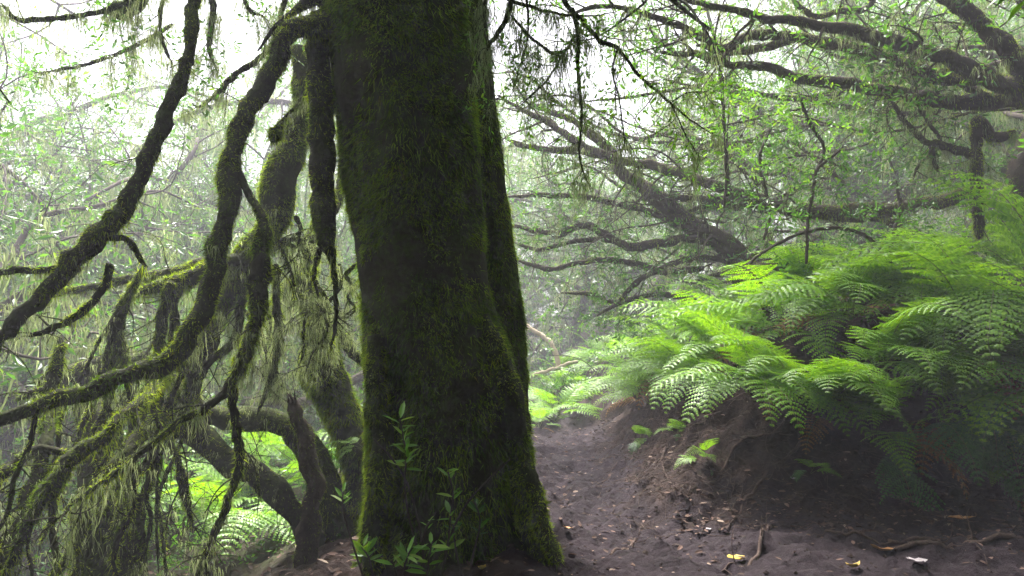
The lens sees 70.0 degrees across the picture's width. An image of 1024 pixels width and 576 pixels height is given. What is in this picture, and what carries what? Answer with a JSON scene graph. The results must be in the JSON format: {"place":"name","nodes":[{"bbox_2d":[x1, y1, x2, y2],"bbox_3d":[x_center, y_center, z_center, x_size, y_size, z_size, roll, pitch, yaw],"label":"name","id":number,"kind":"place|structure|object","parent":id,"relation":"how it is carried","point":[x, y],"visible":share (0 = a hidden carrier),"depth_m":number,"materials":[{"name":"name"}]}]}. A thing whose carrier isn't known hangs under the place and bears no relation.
{"place":"outdoors","nodes":[
{"label":"outdoors","id":0,"kind":"place"},
{"bbox_2d":[239,363,363,409],"bbox_3d":[-2.466,1.181,9.181,1.784,0.781,0.530,1,-3,-25],"label":"fallen log","id":1,"kind":"object","parent":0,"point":[358,377],"visible":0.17,"depth_m":9.08,"materials":[{"name":"wood"}]},
{"bbox_2d":[0,0,1022,324],"label":"sky","id":2,"kind":"structure","parent":0,"point":[46,6],"materials":[{"name":"white"}]},
{"bbox_2d":[12,211,1023,575],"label":"ground","id":3,"kind":"structure","parent":0,"point":[1002,563],"depth_m":4.26,"materials":[{"name":"soil"}]},
{"bbox_2d":[0,408,76,574],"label":"shrub","id":4,"kind":"object","parent":3,"relation":"on","point":[19,481],"visible":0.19,"depth_m":7.36,"materials":[{"name":"green plant"}]},
{"bbox_2d":[0,185,144,531],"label":"tree","id":5,"kind":"object","parent":3,"relation":"on","point":[9,429],"visible":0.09,"depth_m":8.53,"materials":[{"name":"green plant"}]},
{"bbox_2d":[0,169,151,545],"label":"tree","id":6,"kind":"object","parent":3,"relation":"on","point":[6,455],"visible":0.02,"depth_m":11.21,"materials":[{"name":"green plant"}]},
{"bbox_2d":[64,399,152,575],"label":"mossy bole","id":7,"kind":"object","parent":3,"relation":"on","point":[95,563],"visible":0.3,"depth_m":3.95,"materials":[{"name":"green plant"}]},
{"bbox_2d":[0,43,264,548],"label":"tree","id":8,"kind":"object","parent":3,"relation":"on","point":[52,170],"visible":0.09,"depth_m":12.90,"materials":[{"name":"green plant"}]},
{"bbox_2d":[0,122,288,547],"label":"tree","id":9,"kind":"object","parent":3,"relation":"on","point":[51,225],"visible":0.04,"depth_m":10.27,"materials":[{"name":"green plant"}]},
{"bbox_2d":[0,93,336,531],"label":"tree","id":10,"kind":"object","parent":3,"relation":"on","point":[54,242],"visible":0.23,"depth_m":7.98,"materials":[{"name":"green plant"}]},
{"bbox_2d":[0,4,343,476],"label":"tree","id":11,"kind":"object","parent":3,"relation":"on","point":[17,95],"visible":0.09,"depth_m":13.89,"materials":[{"name":"green plant"}]},
{"bbox_2d":[0,27,353,493],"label":"tree","id":12,"kind":"object","parent":3,"relation":"on","point":[117,142],"visible":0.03,"depth_m":14.21,"materials":[{"name":"green plant"}]},
{"bbox_2d":[0,15,361,463],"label":"tree","id":13,"kind":"object","parent":3,"relation":"on","point":[189,158],"visible":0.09,"depth_m":10.62,"materials":[{"name":"green plant"}]},
{"bbox_2d":[0,44,362,575],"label":"sprawling tree","id":14,"kind":"object","parent":3,"relation":"on","point":[42,487],"visible":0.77,"depth_m":4.15,"materials":[{"name":"green plant"}]},
{"bbox_2d":[0,0,364,571],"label":"tree","id":15,"kind":"object","parent":3,"relation":"on","point":[29,214],"visible":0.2,"depth_m":7.82,"materials":[{"name":"green plant"}]},
{"bbox_2d":[0,0,364,551],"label":"tree","id":16,"kind":"object","parent":3,"relation":"on","point":[26,196],"visible":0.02,"depth_m":13.35,"materials":[{"name":"green plant"}]},
{"bbox_2d":[0,134,364,553],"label":"tree","id":17,"kind":"object","parent":3,"relation":"on","point":[300,394],"visible":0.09,"depth_m":9.83,"materials":[{"name":"green plant"}]},
{"bbox_2d":[10,135,359,464],"bbox_3d":[-5.647,0.879,14.295,7.374,7.334,8.405,2,-3,-31],"label":"tree","id":18,"kind":"object","parent":3,"relation":"on","point":[203,229],"visible":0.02,"depth_m":13.43,"materials":[{"name":"green plant"}]},
{"bbox_2d":[138,437,261,547],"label":"shrub","id":19,"kind":"object","parent":3,"relation":"on","point":[180,515],"visible":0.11,"depth_m":5.78,"materials":[{"name":"green plant"}]},
{"bbox_2d":[59,60,362,463],"bbox_3d":[-3.776,-0.099,12.206,5.611,6.965,5.728,-2,-3,44],"label":"tree","id":20,"kind":"object","parent":3,"relation":"on","point":[343,228],"visible":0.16,"depth_m":11.89,"materials":[{"name":"green plant"}]},
{"bbox_2d":[138,455,294,554],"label":"fern","id":21,"kind":"object","parent":3,"relation":"on","point":[254,515],"visible":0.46,"depth_m":5.08,"materials":[{"name":"green plant"}]},
{"bbox_2d":[160,429,331,500],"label":"fern","id":22,"kind":"object","parent":3,"relation":"on","point":[272,442],"visible":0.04,"depth_m":7.11,"materials":[{"name":"green plant"}]},
{"bbox_2d":[162,425,339,539],"bbox_3d":[-2.028,1.596,6.002,2.026,0.938,1.102,0,-3,0],"label":"fern","id":23,"kind":"object","parent":3,"relation":"on","point":[237,500],"visible":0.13,"depth_m":6.02,"materials":[{"name":"green plant"}]},
{"bbox_2d":[22,477,512,575],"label":"leaf litter","id":24,"kind":"object","parent":3,"relation":"on","point":[322,557],"visible":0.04,"depth_m":4.26,"materials":[{"name":"brown plant"}]},
{"bbox_2d":[221,432,335,487],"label":"fern","id":25,"kind":"object","parent":3,"relation":"on","point":[281,447],"visible":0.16,"depth_m":6.73,"materials":[{"name":"green plant"}]},
{"bbox_2d":[246,173,366,532],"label":"leaning tree","id":26,"kind":"object","parent":3,"relation":"on","point":[338,406],"visible":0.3,"depth_m":4.88,"materials":[{"name":"green plant"}]},
{"bbox_2d":[287,390,327,568],"bbox_3d":[-1.195,1.250,4.247,0.254,1.308,0.178,0,-3,0],"label":"snag","id":27,"kind":"object","parent":3,"relation":"on","point":[308,529],"visible":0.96,"depth_m":4.21,"materials":[{"name":"brown wood"}]},
{"bbox_2d":[271,381,363,489],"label":"shrub","id":28,"kind":"object","parent":3,"relation":"on","point":[332,452],"visible":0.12,"depth_m":6.22,"materials":[{"name":"green plant"}]},
{"bbox_2d":[0,0,676,517],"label":"tree","id":29,"kind":"object","parent":3,"relation":"on","point":[184,192],"visible":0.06,"depth_m":13.07,"materials":[{"name":"green plant"}]},
{"bbox_2d":[38,1,658,469],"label":"tree","id":30,"kind":"object","parent":3,"relation":"on","point":[280,105],"visible":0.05,"depth_m":14.77,"materials":[{"name":"green plant"}]},
{"bbox_2d":[331,481,382,575],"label":"sapling","id":31,"kind":"object","parent":3,"relation":"on","point":[362,550],"visible":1,"depth_m":3.36,"materials":[{"name":"green plant"}]},
{"bbox_2d":[0,0,748,575],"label":"mossy tree","id":32,"kind":"object","parent":3,"relation":"on","point":[402,92],"visible":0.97,"depth_m":3.60,"materials":[{"name":"green plant"}]},
{"bbox_2d":[373,532,449,575],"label":"sapling","id":33,"kind":"object","parent":3,"relation":"on","point":[404,555],"visible":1,"depth_m":3.20,"materials":[{"name":"green plant"}]},
{"bbox_2d":[373,401,510,575],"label":"sapling","id":34,"kind":"object","parent":3,"relation":"on","point":[450,534],"visible":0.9,"depth_m":3.26,"materials":[{"name":"green plant"}]},
{"bbox_2d":[259,73,636,382],"bbox_3d":[-3.210,0.876,21.992,13.852,15.377,19.348,2,-4,-44],"label":"tree","id":35,"kind":"object","parent":3,"relation":"on","point":[568,317],"visible":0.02,"depth_m":20.82,"materials":[{"name":"green plant"}]},
{"bbox_2d":[444,498,489,575],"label":"sapling","id":36,"kind":"object","parent":3,"relation":"on","point":[472,506],"visible":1,"depth_m":3.25,"materials":[{"name":"green plant"}]},
{"bbox_2d":[19,225,1023,575],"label":"undergrowth","id":37,"kind":"object","parent":3,"relation":"on","point":[175,559],"visible":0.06,"depth_m":5.56,"materials":[{"name":"green plant"}]},
{"bbox_2d":[335,77,741,344],"bbox_3d":[0.864,-2.765,27.165,16.634,12.809,10.484,2,-3,-34],"label":"tree","id":38,"kind":"object","parent":3,"relation":"on","point":[550,218],"visible":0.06,"depth_m":24.84,"materials":[{"name":"green plant"}]},
{"bbox_2d":[337,4,770,402],"bbox_3d":[0.434,-0.720,19.507,10.863,13.710,14.573,2,-3,-37],"label":"tree","id":39,"kind":"object","parent":3,"relation":"on","point":[553,330],"visible":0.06,"depth_m":18.80,"materials":[{"name":"green plant"}]},
{"bbox_2d":[529,364,590,417],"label":"shrub","id":40,"kind":"object","parent":3,"relation":"on","point":[550,387],"visible":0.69,"depth_m":9.89,"materials":[{"name":"green plant"}]},
{"bbox_2d":[514,185,610,389],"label":"tree","id":41,"kind":"object","parent":3,"relation":"on","point":[549,298],"visible":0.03,"depth_m":22.02,"materials":[{"name":"green plant"}]},
{"bbox_2d":[529,381,601,421],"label":"fern","id":42,"kind":"object","parent":3,"relation":"on","point":[571,399],"visible":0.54,"depth_m":9.21,"materials":[{"name":"green plant"}]},
{"bbox_2d":[502,76,692,310],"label":"tree","id":43,"kind":"object","parent":3,"relation":"on","point":[569,178],"visible":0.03,"depth_m":25.34,"materials":[{"name":"green plant"}]},
{"bbox_2d":[528,326,672,417],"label":"shrub","id":44,"kind":"object","parent":3,"relation":"on","point":[591,363],"visible":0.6,"depth_m":10.32,"materials":[{"name":"green plant"}]},
{"bbox_2d":[513,172,713,377],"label":"tree","id":45,"kind":"object","parent":3,"relation":"on","point":[543,350],"visible":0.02,"depth_m":24.91,"materials":[{"name":"green plant"}]},
{"bbox_2d":[500,49,781,363],"bbox_3d":[1.126,-1.216,17.287,10.205,7.858,6.432,-1,-3,21],"label":"tree","id":46,"kind":"object","parent":3,"relation":"on","point":[585,302],"visible":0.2,"depth_m":16.94,"materials":[{"name":"green plant"}]},
{"bbox_2d":[573,250,757,348],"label":"shrub","id":47,"kind":"object","parent":3,"relation":"on","point":[660,320],"visible":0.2,"depth_m":9.07,"materials":[{"name":"green plant"}]},
{"bbox_2d":[519,80,858,324],"bbox_3d":[4.774,-0.858,18.316,8.065,8.953,11.264,0,-3,9],"label":"tree","id":48,"kind":"object","parent":3,"relation":"on","point":[614,226],"visible":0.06,"depth_m":17.06,"materials":[{"name":"green plant"}]},
{"bbox_2d":[494,31,913,369],"bbox_3d":[1.717,-1.197,8.872,5.265,4.564,4.240,-1,-3,14],"label":"spreading tree","id":49,"kind":"object","parent":3,"relation":"on","point":[670,210],"visible":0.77,"depth_m":8.06,"materials":[{"name":"green plant"}]},
{"bbox_2d":[587,1,824,284],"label":"tree","id":50,"kind":"object","parent":3,"relation":"on","point":[762,76],"visible":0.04,"depth_m":29.05,"materials":[{"name":"green plant"}]},
{"bbox_2d":[548,0,913,291],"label":"tree","id":51,"kind":"object","parent":3,"relation":"on","point":[736,135],"visible":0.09,"depth_m":15.51,"materials":[{"name":"green plant"}]},
{"bbox_2d":[647,231,834,330],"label":"shrub","id":52,"kind":"object","parent":3,"relation":"on","point":[699,276],"visible":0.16,"depth_m":7.55,"materials":[{"name":"green plant"}]},
{"bbox_2d":[464,273,1023,575],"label":"leaf litter","id":53,"kind":"object","parent":3,"relation":"on","point":[930,521],"visible":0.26,"depth_m":4.39,"materials":[{"name":"brown plant"}]},
{"bbox_2d":[490,0,1023,273],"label":"tree","id":54,"kind":"object","parent":3,"relation":"on","point":[697,69],"visible":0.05,"depth_m":11.65,"materials":[{"name":"green plant"}]},
{"bbox_2d":[507,0,1023,272],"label":"gnarled tree","id":55,"kind":"object","parent":3,"relation":"on","point":[971,75],"visible":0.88,"depth_m":5.90,"materials":[{"name":"green plant"}]},
{"bbox_2d":[679,15,770,207],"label":"slender stem","id":56,"kind":"object","parent":55,"relation":"attached to","point":[744,104],"visible":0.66,"depth_m":6.45,"materials":[{"name":"green plant"}]},
{"bbox_2d":[711,81,827,241],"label":"slender stem","id":57,"kind":"object","parent":55,"relation":"attached to","point":[770,156],"visible":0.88,"depth_m":6.63,"materials":[{"name":"green plant"}]},
{"bbox_2d":[756,41,882,191],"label":"slender stem","id":58,"kind":"object","parent":55,"relation":"attached to","point":[812,126],"visible":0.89,"depth_m":6.05,"materials":[{"name":"green plant"}]},
{"bbox_2d":[510,296,1023,575],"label":"soil crumbs","id":59,"kind":"object","parent":3,"relation":"on","point":[795,572],"visible":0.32,"depth_m":4.67,"materials":[{"name":"brown soil"}]},
{"bbox_2d":[706,246,863,327],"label":"fern","id":60,"kind":"object","parent":3,"relation":"on","point":[797,268],"visible":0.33,"depth_m":6.25,"materials":[{"name":"green plant"}]},
{"bbox_2d":[722,221,866,314],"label":"shrub","id":61,"kind":"object","parent":3,"relation":"on","point":[775,260],"visible":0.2,"depth_m":6.29,"materials":[{"name":"green plant"}]},
{"bbox_2d":[597,0,1022,258],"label":"tree","id":62,"kind":"object","parent":3,"relation":"on","point":[836,136],"visible":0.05,"depth_m":13.44,"materials":[{"name":"green plant"}]},
{"bbox_2d":[598,0,1023,311],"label":"tree","id":63,"kind":"object","parent":3,"relation":"on","point":[992,122],"visible":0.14,"depth_m":11.66,"materials":[{"name":"green plant"}]},
{"bbox_2d":[740,226,901,297],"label":"arching stem","id":64,"kind":"object","parent":3,"relation":"on","point":[863,234],"visible":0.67,"depth_m":5.88,"materials":[{"name":"brown plant"}]},
{"bbox_2d":[753,135,907,265],"bbox_3d":[2.512,-0.642,5.756,1.062,1.033,1.020,-2,-3,31],"label":"slender stem","id":65,"kind":"object","parent":3,"relation":"on","point":[813,188],"visible":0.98,"depth_m":5.74,"materials":[{"name":"green plant"}]},
{"bbox_2d":[776,227,923,311],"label":"fern","id":66,"kind":"object","parent":3,"relation":"on","point":[830,249],"visible":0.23,"depth_m":6.44,"materials":[{"name":"green plant"}]},
{"bbox_2d":[720,0,1023,256],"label":"tree","id":67,"kind":"object","parent":3,"relation":"on","point":[1016,116],"visible":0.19,"depth_m":8.68,"materials":[{"name":"green plant"}]},
{"bbox_2d":[724,0,1023,255],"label":"tree","id":68,"kind":"object","parent":3,"relation":"on","point":[929,12],"visible":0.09,"depth_m":12.25,"materials":[{"name":"green plant"}]},
{"bbox_2d":[814,137,949,268],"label":"shrub","id":69,"kind":"object","parent":3,"relation":"on","point":[899,211],"visible":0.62,"depth_m":6.19,"materials":[{"name":"green plant"}]},
{"bbox_2d":[753,0,1023,266],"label":"tree","id":70,"kind":"object","parent":3,"relation":"on","point":[986,5],"visible":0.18,"depth_m":7.65,"materials":[{"name":"green plant"}]},
{"bbox_2d":[798,177,987,242],"bbox_3d":[3.636,-0.785,7.086,1.612,0.681,0.655,0,-3,0],"label":"fallen log","id":71,"kind":"object","parent":3,"relation":"on","point":[830,212],"visible":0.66,"depth_m":7.01,"materials":[{"name":"brown plant"}]},
{"bbox_2d":[793,227,1003,335],"bbox_3d":[2.846,-0.037,5.432,1.333,0.908,1.051,-2,-3,40],"label":"fern","id":72,"kind":"object","parent":3,"relation":"on","point":[892,274],"visible":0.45,"depth_m":5.22,"materials":[{"name":"green plant"}]},
{"bbox_2d":[822,499,989,568],"bbox_3d":[2.115,1.312,3.892,0.842,0.297,0.219,-2,-3,43],"label":"root","id":73,"kind":"object","parent":3,"relation":"on","point":[849,533],"visible":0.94,"depth_m":3.96,"materials":[{"name":"brown plant"}]},
{"bbox_2d":[824,170,1023,359],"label":"fern","id":74,"kind":"object","parent":3,"relation":"on","point":[1006,217],"visible":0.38,"depth_m":5.39,"materials":[{"name":"green plant"}]},
{"bbox_2d":[861,226,1022,283],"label":"fern","id":75,"kind":"object","parent":3,"relation":"on","point":[938,236],"visible":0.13,"depth_m":6.15,"materials":[{"name":"green plant"}]},
{"bbox_2d":[887,169,1023,268],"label":"shrub","id":76,"kind":"object","parent":3,"relation":"on","point":[951,226],"visible":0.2,"depth_m":7.86,"materials":[{"name":"green plant"}]},
{"bbox_2d":[893,509,1023,551],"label":"root","id":77,"kind":"object","parent":3,"relation":"on","point":[989,539],"visible":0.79,"depth_m":3.84,"materials":[{"name":"brown plant"}]},
{"bbox_2d":[908,415,1023,511],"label":"fern","id":78,"kind":"object","parent":3,"relation":"on","point":[1021,438],"visible":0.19,"depth_m":4.45,"materials":[{"name":"green plant"}]},
{"bbox_2d":[523,406,975,575],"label":"path","id":79,"kind":"structure","parent":0,"point":[668,555],"depth_m":4.20,"materials":[{"name":"soil"}]},
{"bbox_2d":[709,511,775,574],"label":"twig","id":80,"kind":"object","parent":79,"relation":"on","point":[762,529],"visible":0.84,"depth_m":3.79,"materials":[{"name":"brown wood"}]},
{"bbox_2d":[540,304,1023,511],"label":"bank","id":81,"kind":"structure","parent":0,"point":[734,411],"depth_m":4.84,"materials":[{"name":"soil"}]},
{"bbox_2d":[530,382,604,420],"bbox_3d":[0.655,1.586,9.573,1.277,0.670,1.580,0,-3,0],"label":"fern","id":82,"kind":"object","parent":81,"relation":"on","point":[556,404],"visible":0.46,"depth_m":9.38,"materials":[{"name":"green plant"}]},
{"bbox_2d":[563,342,624,369],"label":"fern","id":83,"kind":"object","parent":81,"relation":"on","point":[599,347],"visible":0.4,"depth_m":11.62,"materials":[{"name":"green plant"}]},
{"bbox_2d":[577,352,633,400],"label":"fern","id":84,"kind":"object","parent":81,"relation":"on","point":[607,378],"visible":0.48,"depth_m":8.61,"materials":[{"name":"green plant"}]},
{"bbox_2d":[587,359,670,417],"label":"fern","id":85,"kind":"object","parent":81,"relation":"on","point":[625,392],"visible":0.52,"depth_m":7.58,"materials":[{"name":"green plant"}]},
{"bbox_2d":[590,345,703,409],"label":"fern","id":86,"kind":"object","parent":81,"relation":"on","point":[634,360],"visible":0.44,"depth_m":6.77,"materials":[{"name":"green plant"}]},
{"bbox_2d":[598,315,723,409],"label":"fern","id":87,"kind":"object","parent":81,"relation":"on","point":[673,349],"visible":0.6,"depth_m":6.14,"materials":[{"name":"green plant"}]},
{"bbox_2d":[673,438,717,475],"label":"fern","id":88,"kind":"object","parent":81,"relation":"on","point":[709,444],"visible":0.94,"depth_m":4.84,"materials":[{"name":"green plant"}]},
{"bbox_2d":[631,273,777,359],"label":"fern","id":89,"kind":"object","parent":81,"relation":"on","point":[741,314],"visible":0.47,"depth_m":6.70,"materials":[{"name":"green plant"}]},
{"bbox_2d":[618,289,795,413],"bbox_3d":[1.453,0.485,5.708,0.877,0.936,1.677,2,-3,-31],"label":"fern","id":90,"kind":"object","parent":81,"relation":"on","point":[694,328],"visible":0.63,"depth_m":5.75,"materials":[{"name":"green plant"}]},
{"bbox_2d":[645,307,816,434],"bbox_3d":[1.470,0.510,4.812,0.833,0.778,1.150,1,-3,-30],"label":"fern","id":91,"kind":"object","parent":81,"relation":"on","point":[709,377],"visible":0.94,"depth_m":4.76,"materials":[{"name":"green plant"}]},
{"bbox_2d":[704,406,805,476],"bbox_3d":[1.594,0.999,4.820,0.719,0.470,0.267,0,-3,0],"label":"root","id":92,"kind":"object","parent":81,"relation":"on","point":[739,442],"visible":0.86,"depth_m":4.82,"materials":[{"name":"brown plant"}]},
{"bbox_2d":[661,260,884,376],"bbox_3d":[1.977,0.254,5.425,1.116,0.905,1.424,1,-3,-29],"label":"fern","id":93,"kind":"object","parent":81,"relation":"on","point":[749,323],"visible":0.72,"depth_m":5.59,"materials":[{"name":"green plant"}]},
{"bbox_2d":[726,403,819,529],"bbox_3d":[1.634,1.168,4.604,1.170,0.828,0.342,2,-3,-42],"label":"root","id":94,"kind":"object","parent":81,"relation":"on","point":[795,449],"visible":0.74,"depth_m":4.61,"materials":[{"name":"brown plant"}]},
{"bbox_2d":[712,335,870,440],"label":"fern","id":95,"kind":"object","parent":81,"relation":"on","point":[779,362],"visible":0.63,"depth_m":4.72,"materials":[{"name":"green plant"}]},
{"bbox_2d":[565,295,1023,539],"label":"twig litter","id":96,"kind":"object","parent":81,"relation":"on","point":[741,494],"visible":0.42,"depth_m":4.81,"materials":[{"name":"brown plant"}]},
{"bbox_2d":[723,254,900,352],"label":"fern","id":97,"kind":"object","parent":81,"relation":"on","point":[844,279],"visible":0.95,"depth_m":5.28,"materials":[{"name":"green plant"}]},
{"bbox_2d":[779,355,916,453],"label":"fern","id":98,"kind":"object","parent":81,"relation":"on","point":[827,378],"visible":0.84,"depth_m":4.58,"materials":[{"name":"green plant"}]},
{"bbox_2d":[811,296,971,417],"bbox_3d":[2.361,0.444,4.749,0.844,0.770,1.217,2,-3,-44],"label":"fern","id":99,"kind":"object","parent":81,"relation":"on","point":[884,337],"visible":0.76,"depth_m":4.67,"materials":[{"name":"green plant"}]},
{"bbox_2d":[833,364,968,511],"bbox_3d":[2.306,1.046,4.437,0.833,1.170,0.743,0,-3,0],"label":"fern","id":100,"kind":"object","parent":81,"relation":"on","point":[900,437],"visible":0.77,"depth_m":4.42,"materials":[{"name":"green plant"}]},
{"bbox_2d":[780,228,1023,419],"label":"fern","id":101,"kind":"object","parent":81,"relation":"on","point":[946,267],"visible":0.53,"depth_m":4.86,"materials":[{"name":"green plant"}]},
{"bbox_2d":[807,236,1023,389],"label":"fern","id":102,"kind":"object","parent":81,"relation":"on","point":[997,308],"visible":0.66,"depth_m":4.57,"materials":[{"name":"green plant"}]},
{"bbox_2d":[862,347,1023,500],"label":"fern","id":103,"kind":"object","parent":81,"relation":"on","point":[1017,424],"visible":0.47,"depth_m":4.42,"materials":[{"name":"green plant"}]},
{"bbox_2d":[864,322,1023,432],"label":"fern","id":104,"kind":"object","parent":81,"relation":"on","point":[1011,350],"visible":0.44,"depth_m":4.73,"materials":[{"name":"green plant"}]},
{"bbox_2d":[882,261,1023,442],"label":"fern","id":105,"kind":"object","parent":81,"relation":"on","point":[990,396],"visible":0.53,"depth_m":4.49,"materials":[{"name":"green plant"}]},
{"bbox_2d":[907,336,1023,496],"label":"fern","id":106,"kind":"object","parent":81,"relation":"on","point":[945,434],"visible":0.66,"depth_m":4.44,"materials":[{"name":"green plant"}]},
{"bbox_2d":[966,342,1023,450],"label":"fern","id":107,"kind":"object","parent":81,"relation":"on","point":[1020,358],"visible":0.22,"depth_m":4.58,"materials":[{"name":"green plant"}]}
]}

